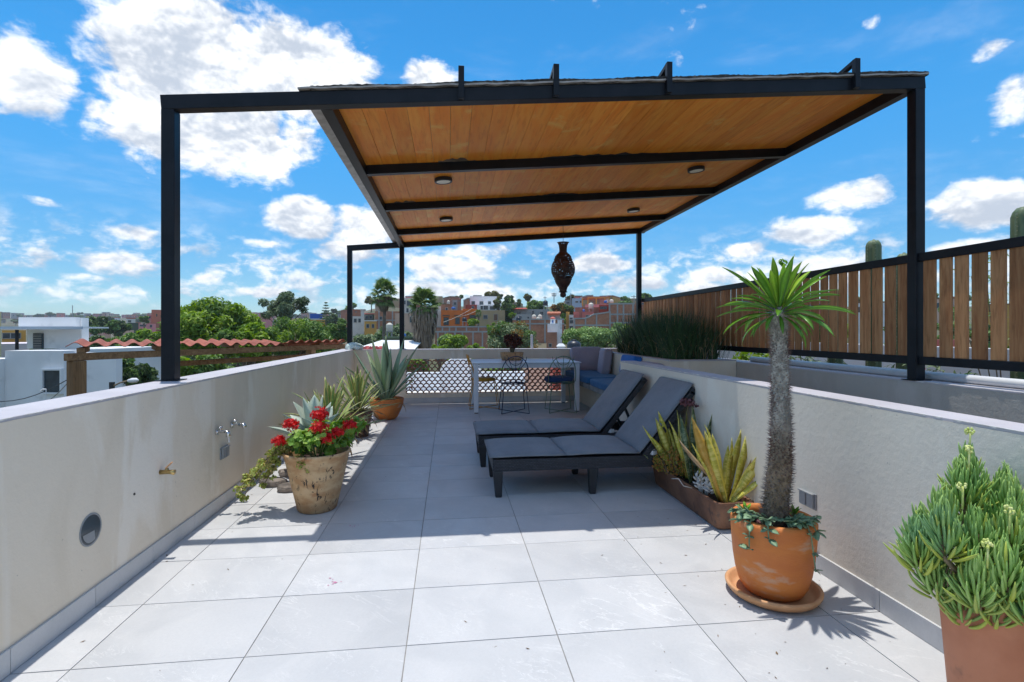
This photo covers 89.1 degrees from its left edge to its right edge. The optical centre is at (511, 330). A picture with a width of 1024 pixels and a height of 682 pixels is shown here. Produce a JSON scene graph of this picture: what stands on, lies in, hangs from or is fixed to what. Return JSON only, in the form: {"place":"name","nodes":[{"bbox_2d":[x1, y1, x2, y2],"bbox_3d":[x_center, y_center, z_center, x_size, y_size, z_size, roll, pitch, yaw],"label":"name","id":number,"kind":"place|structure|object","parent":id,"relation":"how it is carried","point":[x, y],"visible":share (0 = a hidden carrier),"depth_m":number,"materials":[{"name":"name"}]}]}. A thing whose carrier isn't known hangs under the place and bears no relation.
{"place":"outdoors","nodes":[
{"label":"outdoors","id":0,"kind":"place"},
{"bbox_2d":[0,401,946,681],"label":"terrace floor","id":1,"kind":"structure","parent":0,"point":[440,561],"depth_m":2.40,"materials":[{"name":"tile"}]},
{"bbox_2d":[0,349,354,680],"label":"parapet wall","id":2,"kind":"structure","parent":1,"relation":"on","point":[69,465],"depth_m":2.47,"materials":[{"name":"beige paint"}]},
{"bbox_2d":[79,513,101,546],"bbox_3d":[-1.857,0.877,2.293,0.004,0.142,0.142,0,0,-7],"label":"recessed light","id":3,"kind":"object","parent":2,"relation":"attached to","point":[90,530],"visible":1,"depth_m":2.29,"materials":[{"name":"grey plastic"}]},
{"bbox_2d":[258,477,287,487],"bbox_3d":[-1.917,1.203,4.150,0.199,0.053,0.163,0,0,33],"label":"flat stone","id":4,"kind":"object","parent":1,"relation":"on","point":[277,481],"visible":0.65,"depth_m":4.10,"materials":[{"name":"beige stone"}]},
{"bbox_2d":[282,446,350,513],"bbox_3d":[-1.348,1.027,3.599,0.446,0.406,0.442,0,0,-7],"label":"flower pot","id":5,"kind":"object","parent":1,"relation":"on","point":[316,489],"visible":0.83,"depth_m":3.46,"materials":[{"name":"ceramic"}]},
{"bbox_2d":[232,439,308,502],"bbox_3d":[-1.598,0.929,3.443,0.546,0.369,0.379,0,0,30],"label":"trailing succulent","id":6,"kind":"object","parent":5,"relation":"in","point":[263,464],"visible":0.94,"depth_m":3.47,"materials":[{"name":"green plant"}]},
{"bbox_2d":[270,405,356,456],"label":"geranium","id":7,"kind":"object","parent":5,"relation":"on","point":[327,441],"visible":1,"depth_m":3.50,"materials":[{"name":"green plant"}]},
{"bbox_2d":[342,408,372,437],"bbox_3d":[-1.804,1.080,6.078,0.355,0.300,0.352,0,0,-7],"label":"clay pot","id":8,"kind":"object","parent":1,"relation":"on","point":[364,433],"visible":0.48,"depth_m":5.99,"materials":[{"name":"ceramic"}]},
{"bbox_2d":[323,364,401,434],"bbox_3d":[-1.799,0.792,6.066,0.902,0.818,0.853,0,0,35],"label":"variegated agave","id":9,"kind":"object","parent":8,"relation":"in","point":[357,384],"visible":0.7,"depth_m":6.03,"materials":[{"name":"green plant"}]},
{"bbox_2d":[369,396,403,419],"bbox_3d":[-1.751,1.083,7.263,0.478,0.293,0.474,0,0,-7],"label":"clay bowl","id":10,"kind":"object","parent":1,"relation":"on","point":[391,412],"visible":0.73,"depth_m":7.10,"materials":[{"name":"ceramic"}]},
{"bbox_2d":[343,336,420,409],"bbox_3d":[-1.788,0.600,7.349,1.038,1.073,0.816,0,0,-7],"label":"tall agave","id":11,"kind":"object","parent":10,"relation":"in","point":[386,376],"visible":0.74,"depth_m":7.19,"materials":[{"name":"green plant"}]},
{"bbox_2d":[466,354,499,408],"bbox_3d":[-0.475,0.797,8.323,0.532,0.857,0.443,0,0,-7],"label":"wire chair","id":12,"kind":"object","parent":1,"relation":"on","point":[485,379],"visible":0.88,"depth_m":8.20,"materials":[{"name":"orange"}]},
{"bbox_2d":[354,348,620,403],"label":"parapet wall","id":13,"kind":"structure","parent":1,"relation":"on","point":[450,397],"depth_m":8.92,"materials":[{"name":"beige paint"}]},
{"bbox_2d":[406,360,560,392],"bbox_3d":[-0.460,0.782,9.052,2.727,0.564,0.063,0,0,-7],"label":"lattice screen","id":14,"kind":"object","parent":13,"relation":"on","point":[510,388],"visible":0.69,"depth_m":8.98,"materials":[{"name":"metal"}]},
{"bbox_2d":[498,356,529,413],"bbox_3d":[0.028,0.797,7.855,0.443,0.857,0.532,0,0,-7],"label":"wire chair","id":15,"kind":"object","parent":1,"relation":"on","point":[511,383],"visible":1,"depth_m":7.71,"materials":[{"name":"black metal"}]},
{"bbox_2d":[470,358,580,413],"bbox_3d":[0.170,0.853,8.321,1.650,0.755,1.080,0,0,-7],"label":"dining table","id":16,"kind":"object","parent":1,"relation":"on","point":[477,364],"visible":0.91,"depth_m":7.90,"materials":[{"name":"white plastic"}]},
{"bbox_2d":[500,352,523,360],"bbox_3d":[-0.005,0.410,8.390,0.392,0.134,0.245,0,0,-7],"label":"rough pot","id":17,"kind":"object","parent":16,"relation":"on","point":[504,355],"visible":0.95,"depth_m":8.28,"materials":[{"name":"concrete"}]},
{"bbox_2d":[503,333,522,351],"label":"red leaf plant","id":18,"kind":"object","parent":17,"relation":"on","point":[512,342],"visible":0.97,"depth_m":8.34,"materials":[{"name":"red plant"}]},
{"bbox_2d":[473,369,646,466],"bbox_3d":[0.455,0.815,5.064,1.643,0.829,0.626,0,0,-7],"label":"sun lounger","id":19,"kind":"object","parent":1,"relation":"on","point":[612,403],"visible":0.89,"depth_m":4.87,"materials":[{"name":"fabric"}]},
{"bbox_2d":[545,356,576,413],"bbox_3d":[0.742,0.797,7.921,0.443,0.857,0.532,0,0,-5],"label":"wire chair","id":20,"kind":"object","parent":1,"relation":"on","point":[551,383],"visible":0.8,"depth_m":7.76,"materials":[{"name":"black metal"}]},
{"bbox_2d":[544,375,572,382],"bbox_3d":[0.711,0.734,7.942,0.444,0.088,0.436,0,0,-7],"label":"seat cushion","id":21,"kind":"object","parent":20,"relation":"on","point":[556,378],"visible":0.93,"depth_m":7.78,"materials":[{"name":"blue fabric"}]},
{"bbox_2d":[484,376,694,497],"bbox_3d":[0.615,0.815,4.207,1.643,0.829,0.626,0,0,-7],"label":"sun lounger","id":22,"kind":"object","parent":1,"relation":"on","point":[629,443],"visible":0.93,"depth_m":3.98,"materials":[{"name":"fabric"}]},
{"bbox_2d":[571,379,619,418],"bbox_3d":[1.399,1.004,7.570,0.558,0.449,3.194,0,0,-7],"label":"concrete bench","id":23,"kind":"object","parent":1,"relation":"on","point":[590,395],"visible":0.06,"depth_m":8.27,"materials":[{"name":"beige paint"}]},
{"bbox_2d":[566,370,616,383],"bbox_3d":[1.277,0.728,8.334,0.580,0.112,1.550,0,0,-7],"label":"seat cushion","id":24,"kind":"object","parent":23,"relation":"on","point":[586,376],"visible":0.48,"depth_m":8.00,"materials":[{"name":"blue fabric"}]},
{"bbox_2d":[570,347,600,369],"bbox_3d":[1.284,0.490,9.020,0.550,0.420,0.188,0,-10,-7],"label":"back cushion","id":25,"kind":"object","parent":24,"relation":"on","point":[587,357],"visible":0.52,"depth_m":8.94,"materials":[{"name":"grey fabric"}]},
{"bbox_2d":[597,348,612,373],"bbox_3d":[1.499,0.500,8.411,0.175,0.420,0.500,8,0,1],"label":"back cushion","id":26,"kind":"object","parent":24,"relation":"on","point":[604,361],"visible":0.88,"depth_m":8.17,"materials":[{"name":"grey fabric"}]},
{"bbox_2d":[590,378,613,390],"bbox_3d":[1.466,0.730,6.776,0.580,0.112,1.520,0,0,-7],"label":"seat cushion","id":27,"kind":"object","parent":23,"relation":"on","point":[602,383],"visible":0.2,"depth_m":7.03,"materials":[{"name":"blue fabric"}]},
{"bbox_2d":[653,467,753,528],"bbox_3d":[1.309,1.141,3.704,0.251,0.179,1.071,0,0,-7],"label":"clay trough","id":28,"kind":"object","parent":1,"relation":"on","point":[711,509],"visible":0.56,"depth_m":3.44,"materials":[{"name":"ceramic"}]},
{"bbox_2d":[651,446,693,476],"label":"jade plant","id":29,"kind":"object","parent":28,"relation":"in","point":[670,463],"visible":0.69,"depth_m":3.83,"materials":[{"name":"green plant"}]},
{"bbox_2d":[643,406,711,482],"bbox_3d":[1.252,0.801,3.831,0.329,0.576,0.501,0,0,-30],"label":"snake plant","id":30,"kind":"object","parent":28,"relation":"in","point":[667,439],"visible":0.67,"depth_m":3.83,"materials":[{"name":"green plant"}]},
{"bbox_2d":[679,398,698,437],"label":"dried flower","id":31,"kind":"object","parent":28,"relation":"on","point":[684,401],"visible":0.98,"depth_m":3.88,"materials":[{"name":"brown plant"}]},
{"bbox_2d":[672,471,713,495],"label":"silver succulent","id":32,"kind":"object","parent":28,"relation":"on","point":[707,488],"visible":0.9,"depth_m":3.40,"materials":[{"name":"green plant"}]},
{"bbox_2d":[678,418,757,502],"bbox_3d":[1.331,0.812,3.269,0.487,0.554,0.250,0,0,-13],"label":"snake plant","id":33,"kind":"object","parent":28,"relation":"on","point":[715,473],"visible":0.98,"depth_m":3.26,"materials":[{"name":"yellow plant"}]},
{"bbox_2d":[725,566,823,612],"bbox_3d":[1.221,1.204,2.434,0.418,0.050,0.414,0,0,-7],"label":"saucer","id":34,"kind":"object","parent":1,"relation":"on","point":[812,598],"visible":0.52,"depth_m":2.33,"materials":[{"name":"ceramic"}]},
{"bbox_2d":[730,503,817,601],"bbox_3d":[1.221,1.038,2.435,0.370,0.353,0.366,0,0,-7],"label":"terracotta pot","id":35,"kind":"object","parent":34,"relation":"on","point":[783,571],"visible":0.69,"depth_m":2.29,"materials":[{"name":"ceramic"}]},
{"bbox_2d":[727,505,826,573],"bbox_3d":[1.179,0.934,2.332,0.404,0.230,0.235,0,0,24],"label":"spilling kalanchoe","id":36,"kind":"object","parent":35,"relation":"in","point":[799,520],"visible":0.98,"depth_m":2.31,"materials":[{"name":"green plant"}]},
{"bbox_2d":[717,254,855,527],"bbox_3d":[1.244,0.287,2.454,0.582,1.279,0.560,0,0,-7],"label":"spiny palm","id":37,"kind":"object","parent":35,"relation":"in","point":[779,478],"visible":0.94,"depth_m":2.40,"materials":[{"name":"green plant"}]},
{"bbox_2d":[620,361,1023,652],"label":"parapet wall","id":38,"kind":"structure","parent":1,"relation":"on","point":[868,470],"depth_m":2.39,"materials":[{"name":"paint"}]},
{"bbox_2d":[798,488,816,510],"bbox_3d":[1.549,0.885,2.736,0.026,0.084,0.124,0,0,-7],"label":"wall socket","id":39,"kind":"object","parent":38,"relation":"attached to","point":[808,498],"depth_m":2.71,"materials":[{"name":"grey plastic"}]},
{"bbox_2d":[718,358,1023,423],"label":"parapet wall","id":40,"kind":"structure","parent":1,"relation":"on","point":[1000,403],"depth_m":3.88,"materials":[{"name":"grey paint"}]},
{"bbox_2d":[154,58,931,380],"bbox_3d":[0.107,-0.799,6.330,5.343,2.338,5.698,0,0,-7],"label":"pergola","id":41,"kind":"object","parent":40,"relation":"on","point":[554,156],"visible":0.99,"depth_m":4.38,"materials":[{"name":"black metal"}]},
{"bbox_2d":[551,235,574,297],"bbox_3d":[0.796,-1.075,8.105,0.374,1.120,0.374,0,0,-7],"label":"hanging lantern","id":42,"kind":"object","parent":41,"relation":"hanging from","point":[563,267],"visible":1,"depth_m":8.01,"materials":[{"name":"black metal"}]},
{"bbox_2d":[642,236,1023,371],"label":"slatted fence","id":43,"kind":"object","parent":40,"relation":"on","point":[831,345],"visible":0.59,"depth_m":4.01,"materials":[{"name":"brown wood"}]},
{"bbox_2d":[749,356,1023,388],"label":"rail pipe","id":44,"kind":"object","parent":40,"relation":"on","point":[986,380],"visible":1,"depth_m":4.09,"materials":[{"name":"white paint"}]},
{"bbox_2d":[937,583,1023,681],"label":"tall clay pot","id":45,"kind":"object","parent":1,"relation":"on","point":[987,653],"visible":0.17,"depth_m":1.55,"materials":[{"name":"ceramic"}]},
{"bbox_2d":[883,427,1023,629],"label":"chalkstick plant","id":46,"kind":"object","parent":45,"relation":"in","point":[985,564],"visible":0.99,"depth_m":1.57,"materials":[{"name":"green plant"}]},
{"bbox_2d":[1,306,971,371],"bbox_3d":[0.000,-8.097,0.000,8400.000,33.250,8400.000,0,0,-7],"label":"ground","id":47,"kind":"structure","parent":0,"point":[8,323],"depth_m":151.58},
{"bbox_2d":[2,330,25,341],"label":"orange house","id":48,"kind":"structure","parent":47,"relation":"on","point":[8,335],"depth_m":59.86,"materials":[{"name":"paint"}]},
{"bbox_2d":[1,342,28,356],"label":"wall","id":49,"kind":"structure","parent":47,"relation":"on","point":[7,346],"depth_m":34.26,"materials":[{"name":"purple paint"}]},
{"bbox_2d":[0,317,160,407],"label":"white house","id":50,"kind":"structure","parent":47,"relation":"on","point":[25,373],"depth_m":18.45,"materials":[{"name":"paint"}]},
{"bbox_2d":[33,333,43,348],"bbox_3d":[-18.361,0.400,20.140,0.348,0.607,0.119,0,0,0],"label":"louvre window","id":51,"kind":"structure","parent":50,"relation":"in","point":[38,338],"depth_m":20.12,"materials":[{"name":"grey glass"}]},
{"bbox_2d":[41,369,63,393],"bbox_3d":[-15.871,1.748,17.949,0.708,0.882,0.099,0,0,0],"label":"window","id":52,"kind":"structure","parent":50,"relation":"in","point":[50,378],"depth_m":17.97,"materials":[{"name":"white paint"}]},
{"bbox_2d":[85,315,108,334],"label":"leafy tree","id":53,"kind":"object","parent":47,"relation":"on","point":[100,321],"visible":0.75,"depth_m":109.92,"materials":[{"name":"green plant"}]},
{"bbox_2d":[89,335,121,346],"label":"leafy tree","id":54,"kind":"object","parent":47,"relation":"on","point":[92,338],"visible":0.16,"depth_m":45.38,"materials":[{"name":"green plant"}]},
{"bbox_2d":[102,319,132,337],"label":"leafy tree","id":55,"kind":"object","parent":47,"relation":"on","point":[118,328],"visible":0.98,"depth_m":103.61,"materials":[{"name":"green plant"}]},
{"bbox_2d":[115,328,160,345],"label":"leafy tree","id":56,"kind":"object","parent":47,"relation":"on","point":[140,335],"visible":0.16,"depth_m":41.94,"materials":[{"name":"green plant"}]},
{"bbox_2d":[122,358,159,385],"bbox_3d":[-14.552,4.574,20.023,1.657,7.580,1.649,0,0,-38],"label":"leafy tree","id":57,"kind":"object","parent":47,"relation":"on","point":[144,373],"visible":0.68,"depth_m":19.70,"materials":[{"name":"green plant"}]},
{"bbox_2d":[151,310,160,331],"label":"red orange house","id":58,"kind":"structure","parent":47,"relation":"on","point":[155,316],"depth_m":169.73,"materials":[{"name":"orange paint"}]},
{"bbox_2d":[64,338,344,396],"bbox_3d":[-4.315,3.664,7.910,1.118,7.132,4.753,0,0,22],"label":"timber shelter","id":59,"kind":"object","parent":47,"relation":"on","point":[76,373],"visible":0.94,"depth_m":7.11,"materials":[{"name":"brown wood"}]},
{"bbox_2d":[180,354,234,376],"bbox_3d":[-8.888,4.416,15.111,1.899,7.731,1.328,0,0,-7],"label":"leafy tree","id":60,"kind":"object","parent":47,"relation":"on","point":[191,370],"visible":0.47,"depth_m":14.69,"materials":[{"name":"green plant"}]},
{"bbox_2d":[156,296,265,363],"bbox_3d":[-14.872,3.368,25.967,4.780,10.201,3.576,0,0,-24],"label":"leafy tree","id":61,"kind":"object","parent":47,"relation":"on","point":[207,318],"visible":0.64,"depth_m":25.15,"materials":[{"name":"green plant"}]},
{"bbox_2d":[214,321,279,366],"bbox_3d":[-10.616,3.976,21.074,2.362,8.811,1.978,0,0,-7],"label":"leafy tree","id":62,"kind":"object","parent":47,"relation":"on","point":[252,330],"visible":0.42,"depth_m":20.72,"materials":[{"name":"green plant"}]},
{"bbox_2d":[258,291,310,326],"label":"pine tree","id":63,"kind":"object","parent":47,"relation":"on","point":[285,304],"visible":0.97,"depth_m":69.13,"materials":[{"name":"green plant"}]},
{"bbox_2d":[271,316,333,355],"bbox_3d":[-13.384,3.783,31.989,4.654,9.455,3.927,0,0,-26],"label":"leafy tree","id":64,"kind":"object","parent":47,"relation":"on","point":[304,329],"visible":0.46,"depth_m":31.24,"materials":[{"name":"green plant"}]},
{"bbox_2d":[327,318,346,349],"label":"leafy tree","id":65,"kind":"object","parent":47,"relation":"on","point":[339,330],"visible":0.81,"depth_m":47.65,"materials":[{"name":"green plant"}]},
{"bbox_2d":[353,316,363,337],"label":"pale house","id":66,"kind":"structure","parent":47,"relation":"on","point":[358,328],"depth_m":111.97,"materials":[{"name":"white paint"}]},
{"bbox_2d":[364,320,376,334],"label":"house","id":67,"kind":"structure","parent":47,"relation":"on","point":[370,327],"depth_m":91.95,"materials":[{"name":"paint"}]},
{"bbox_2d":[353,330,388,345],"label":"leafy tree","id":68,"kind":"object","parent":47,"relation":"on","point":[365,339],"visible":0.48,"depth_m":59.39,"materials":[{"name":"green plant"}]},
{"bbox_2d":[369,277,398,339],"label":"fan palm","id":69,"kind":"object","parent":47,"relation":"on","point":[383,302],"visible":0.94,"depth_m":46.68,"materials":[{"name":"green plant"}]},
{"bbox_2d":[375,311,398,328],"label":"brick house","id":70,"kind":"structure","parent":47,"relation":"on","point":[390,316],"depth_m":115.88,"materials":[{"name":"paint"}]},
{"bbox_2d":[364,336,420,348],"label":"awning roof","id":71,"kind":"structure","parent":47,"relation":"on","point":[393,342],"depth_m":38.95,"materials":[{"name":"white paint"}]},
{"bbox_2d":[395,313,411,331],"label":"peach house","id":72,"kind":"structure","parent":47,"relation":"on","point":[407,325],"depth_m":104.04,"materials":[{"name":"paint"}]},
{"bbox_2d":[407,285,440,366],"bbox_3d":[-6.760,2.275,40.081,2.861,11.555,2.818,0,0,-7],"label":"fan palm","id":73,"kind":"object","parent":47,"relation":"on","point":[424,315],"visible":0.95,"depth_m":39.38,"materials":[{"name":"green plant"}]},
{"bbox_2d":[441,310,462,325],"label":"orange hacienda","id":74,"kind":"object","parent":47,"relation":"on","point":[446,315],"visible":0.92,"depth_m":107.99,"materials":[{"name":"paint"}]},
{"bbox_2d":[437,333,468,348],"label":"leafy tree","id":75,"kind":"object","parent":47,"relation":"on","point":[456,341],"visible":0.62,"depth_m":41.38,"materials":[{"name":"green plant"}]},
{"bbox_2d":[435,331,487,360],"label":"brick wall","id":76,"kind":"structure","parent":47,"relation":"on","point":[478,337],"depth_m":76.10,"materials":[{"name":"paint"}]},
{"bbox_2d":[436,326,487,348],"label":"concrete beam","id":77,"kind":"structure","parent":47,"relation":"on","point":[461,328],"depth_m":83.99,"materials":[{"name":"paint"}]},
{"bbox_2d":[407,371,524,391],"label":"flat roof","id":78,"kind":"structure","parent":47,"relation":"on","point":[483,384],"depth_m":19.11,"materials":[{"name":"white paint"}]},
{"bbox_2d":[440,359,481,391],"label":"white arch wall","id":79,"kind":"structure","parent":78,"relation":"on","point":[457,375],"depth_m":15.32,"materials":[{"name":"paint"}]},
{"bbox_2d":[525,368,549,390],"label":"adobe wall","id":80,"kind":"structure","parent":78,"relation":"on","point":[537,377],"depth_m":15.02,"materials":[{"name":"beige paint"}]},
{"bbox_2d":[470,296,496,304],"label":"white building","id":81,"kind":"structure","parent":47,"relation":"on","point":[481,300],"depth_m":127.96,"materials":[{"name":"paint"}]},
{"bbox_2d":[476,310,504,326],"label":"tan house","id":82,"kind":"structure","parent":47,"relation":"on","point":[487,317],"depth_m":106.00,"materials":[{"name":"paint"}]},
{"bbox_2d":[501,298,515,322],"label":"leafy tree","id":83,"kind":"object","parent":47,"relation":"on","point":[508,306],"visible":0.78,"depth_m":111.21,"materials":[{"name":"green plant"}]},
{"bbox_2d":[486,320,538,370],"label":"flowering tree","id":84,"kind":"object","parent":47,"relation":"on","point":[502,329],"visible":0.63,"depth_m":45.11,"materials":[{"name":"green plant"}]},
{"bbox_2d":[514,308,548,318],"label":"concrete house","id":85,"kind":"structure","parent":47,"relation":"on","point":[536,312],"depth_m":111.97,"materials":[{"name":"grey paint"}]},
{"bbox_2d":[526,299,545,308],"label":"leafy tree","id":86,"kind":"object","parent":47,"relation":"on","point":[534,304],"visible":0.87,"depth_m":148.93,"materials":[{"name":"green plant"}]},
{"bbox_2d":[512,319,563,342],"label":"brick house","id":87,"kind":"structure","parent":47,"relation":"on","point":[540,326],"depth_m":91.97,"materials":[{"name":"paint"}]},
{"bbox_2d":[547,332,556,347],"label":"brick block","id":88,"kind":"structure","parent":47,"relation":"on","point":[551,339],"depth_m":71.99,"materials":[{"name":"brick"}]},
{"bbox_2d":[550,303,574,316],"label":"tree","id":89,"kind":"object","parent":47,"relation":"on","point":[563,308],"visible":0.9,"depth_m":117.37,"materials":[{"name":"green plant"}]},
{"bbox_2d":[561,326,621,347],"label":"leafy tree","id":90,"kind":"object","parent":47,"relation":"on","point":[590,337],"visible":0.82,"depth_m":46.96,"materials":[{"name":"green plant"}]},
{"bbox_2d":[574,311,610,344],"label":"brick wall","id":91,"kind":"structure","parent":47,"relation":"on","point":[599,320],"depth_m":88.00,"materials":[{"name":"brick"}]},
{"bbox_2d":[608,303,634,326],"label":"brick house","id":92,"kind":"structure","parent":47,"relation":"on","point":[616,308],"depth_m":100.01,"materials":[{"name":"paint"}]},
{"bbox_2d":[858,301,884,343],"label":"building","id":93,"kind":"structure","parent":47,"relation":"on","point":[859,322],"depth_m":85.17,"materials":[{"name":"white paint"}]},
{"bbox_2d":[0,0,1023,317],"label":"sky","id":94,"kind":"structure","parent":0,"point":[269,206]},
{"bbox_2d":[863,239,883,366],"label":"column cactus","id":95,"kind":"object","parent":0,"point":[873,249],"depth_m":5.66,"materials":[{"name":"green plant"}]},
{"bbox_2d":[896,252,906,369],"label":"column cactus","id":96,"kind":"object","parent":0,"point":[899,366],"depth_m":5.12,"materials":[{"name":"green plant"}]},
{"bbox_2d":[953,249,1008,377],"bbox_3d":[4.973,0.111,5.231,0.842,1.921,0.592,0,0,34],"label":"tall shrub","id":97,"kind":"object","parent":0,"point":[988,316],"visible":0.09,"depth_m":5.38,"materials":[{"name":"green plant"}]},
{"bbox_2d":[1005,207,1023,378],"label":"column cactus","id":98,"kind":"object","parent":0,"point":[1017,223],"depth_m":4.25,"materials":[{"name":"green plant"}]},
{"bbox_3d":[-1.409,1.105,4.020,0.201,0.250,0.199,0,0,-7],"label":"clay pot","id":99,"kind":"object","parent":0,"visible":0},
{"bbox_2d":[310,416,368,448],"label":"leafy bush","id":100,"kind":"object","parent":99,"relation":"in","point":[360,425],"visible":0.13,"depth_m":3.99,"materials":[{"name":"green plant"}]},
{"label":"stairwell floor","id":101,"kind":"structure","parent":0,"visible":0},
{"bbox_2d":[599,351,735,376],"bbox_3d":[2.084,2.038,7.707,0.841,3.384,3.090,0,0,-7],"label":"masonry planter","id":102,"kind":"object","parent":101,"relation":"on","point":[726,367],"visible":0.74,"depth_m":6.21,"materials":[{"name":"beige paint"}]},
{"bbox_2d":[604,303,736,358],"bbox_3d":[2.118,0.022,7.432,1.395,0.816,2.895,0,0,-7],"label":"reed hedge","id":103,"kind":"object","parent":102,"relation":"on","point":[666,338],"visible":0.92,"depth_m":6.68,"materials":[{"name":"green plant"}]},
{"bbox_3d":[-1.741,1.095,4.977,0.313,0.270,0.311,0,0,-7],"label":"clay pot","id":104,"kind":"object","parent":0,"visible":0},
{"bbox_2d":[279,376,385,455],"bbox_3d":[-1.714,0.825,4.976,1.025,0.788,0.869,0,0,-7],"label":"variegated agave","id":105,"kind":"object","parent":104,"relation":"in","point":[333,397],"visible":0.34,"depth_m":4.96,"materials":[{"name":"green plant"}]},
{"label":"planting bed","id":106,"kind":"structure","parent":0,"visible":0},
{"bbox_2d":[732,345,769,360],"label":"narrow leaf shrub","id":107,"kind":"object","parent":106,"relation":"on","point":[744,356],"visible":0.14,"depth_m":7.34,"materials":[{"name":"green plant"}]},
{"bbox_2d":[788,342,1009,377],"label":"white wall","id":108,"kind":"structure","parent":106,"relation":"on","point":[983,372],"depth_m":6.62,"materials":[{"name":"paint"}]},
{"bbox_3d":[-1.630,1.075,4.306,0.305,0.310,0.303,0,0,-7],"label":"clay pot","id":109,"kind":"object","parent":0,"visible":0},
{"bbox_2d":[269,394,354,437],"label":"blue agave","id":110,"kind":"object","parent":109,"relation":"in","point":[305,419],"visible":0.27,"depth_m":4.25,"materials":[{"name":"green plant"}]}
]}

